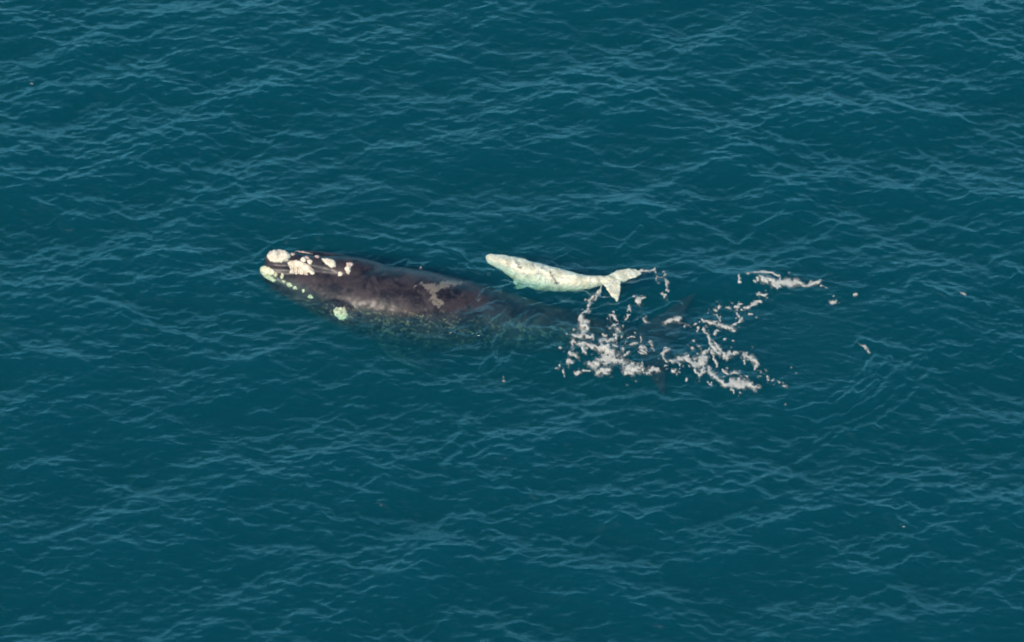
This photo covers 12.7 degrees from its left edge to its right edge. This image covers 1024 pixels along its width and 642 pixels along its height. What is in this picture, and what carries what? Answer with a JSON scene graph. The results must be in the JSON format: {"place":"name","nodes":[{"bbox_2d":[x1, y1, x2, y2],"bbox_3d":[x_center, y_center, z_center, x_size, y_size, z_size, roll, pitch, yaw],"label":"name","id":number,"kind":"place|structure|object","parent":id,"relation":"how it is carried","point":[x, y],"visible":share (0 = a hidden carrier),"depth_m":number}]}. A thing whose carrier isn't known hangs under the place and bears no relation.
{"place":"outdoors","nodes":[
{"label":"outdoors","id":0,"kind":"place"},
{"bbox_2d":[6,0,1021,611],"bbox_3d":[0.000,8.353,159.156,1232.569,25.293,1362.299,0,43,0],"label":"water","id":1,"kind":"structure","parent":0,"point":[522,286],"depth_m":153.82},
{"bbox_2d":[260,249,694,393],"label":"adult whale","id":2,"kind":"object","parent":1,"relation":"on","point":[427,301],"visible":0.98,"depth_m":150.89},
{"bbox_2d":[486,254,641,301],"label":"whale calf","id":3,"kind":"object","parent":1,"relation":"on","point":[518,271],"visible":1,"depth_m":151.55},
{"bbox_2d":[639,267,668,291],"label":"foam","id":4,"kind":"object","parent":1,"relation":"on","point":[641,270],"visible":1,"depth_m":151.71},
{"bbox_2d":[555,285,785,404],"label":"foam","id":5,"kind":"object","parent":1,"relation":"on","point":[631,369],"visible":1,"depth_m":148.81},
{"bbox_2d":[738,270,857,303],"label":"foam","id":6,"kind":"object","parent":1,"relation":"on","point":[787,282],"visible":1,"depth_m":151.32}
]}

